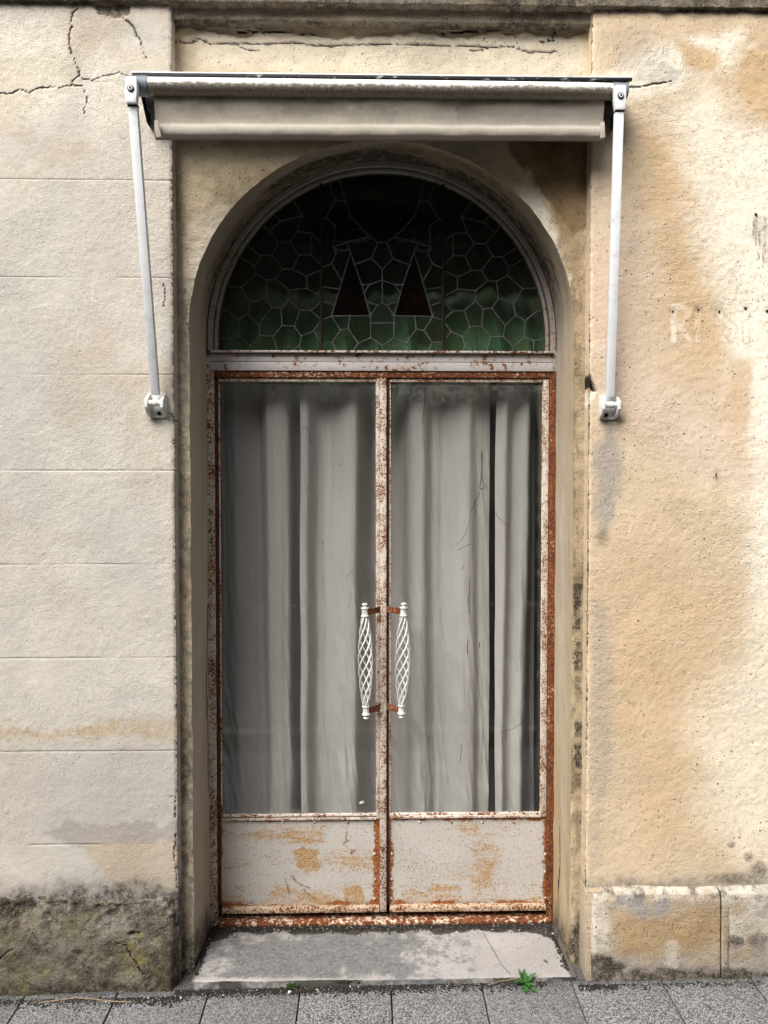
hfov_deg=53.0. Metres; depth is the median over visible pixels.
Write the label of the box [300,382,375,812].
curtain
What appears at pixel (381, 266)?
fanlight
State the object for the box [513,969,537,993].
weed
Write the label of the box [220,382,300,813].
curtain
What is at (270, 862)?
door leaf
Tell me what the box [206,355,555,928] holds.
double door
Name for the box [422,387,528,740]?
cobweb
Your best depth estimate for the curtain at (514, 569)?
2.78 m
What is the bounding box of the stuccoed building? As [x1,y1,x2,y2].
[0,0,767,997]
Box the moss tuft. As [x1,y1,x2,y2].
[286,982,298,989]
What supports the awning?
attached to the stuccoed building
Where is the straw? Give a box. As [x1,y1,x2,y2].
[488,978,517,984]
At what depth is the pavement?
2.30 m
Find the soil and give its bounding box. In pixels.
[0,923,767,1010]
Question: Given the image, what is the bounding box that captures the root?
[39,997,131,1002]
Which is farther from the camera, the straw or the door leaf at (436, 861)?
the door leaf at (436, 861)
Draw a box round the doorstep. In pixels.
[191,923,575,989]
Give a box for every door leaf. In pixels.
[215,378,385,913]
[386,379,548,911]
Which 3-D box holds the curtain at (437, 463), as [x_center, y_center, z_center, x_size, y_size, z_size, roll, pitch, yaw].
[0.169,0.448,2.817,0.415,1.935,0.140,1,2,21]
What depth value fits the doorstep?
2.51 m
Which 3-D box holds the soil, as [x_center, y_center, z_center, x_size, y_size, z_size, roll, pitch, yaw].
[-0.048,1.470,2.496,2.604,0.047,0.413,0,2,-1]
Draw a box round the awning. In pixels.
[124,71,632,419]
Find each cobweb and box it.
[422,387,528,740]
[457,452,486,762]
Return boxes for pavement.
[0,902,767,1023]
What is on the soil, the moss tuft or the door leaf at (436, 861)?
the moss tuft
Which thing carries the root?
on the pavement
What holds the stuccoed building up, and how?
on the ground
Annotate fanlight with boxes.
[208,161,556,371]
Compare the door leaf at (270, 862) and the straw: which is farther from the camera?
the door leaf at (270, 862)
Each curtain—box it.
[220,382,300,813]
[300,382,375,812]
[386,379,489,816]
[494,383,535,811]
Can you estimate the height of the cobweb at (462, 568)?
1.096 m

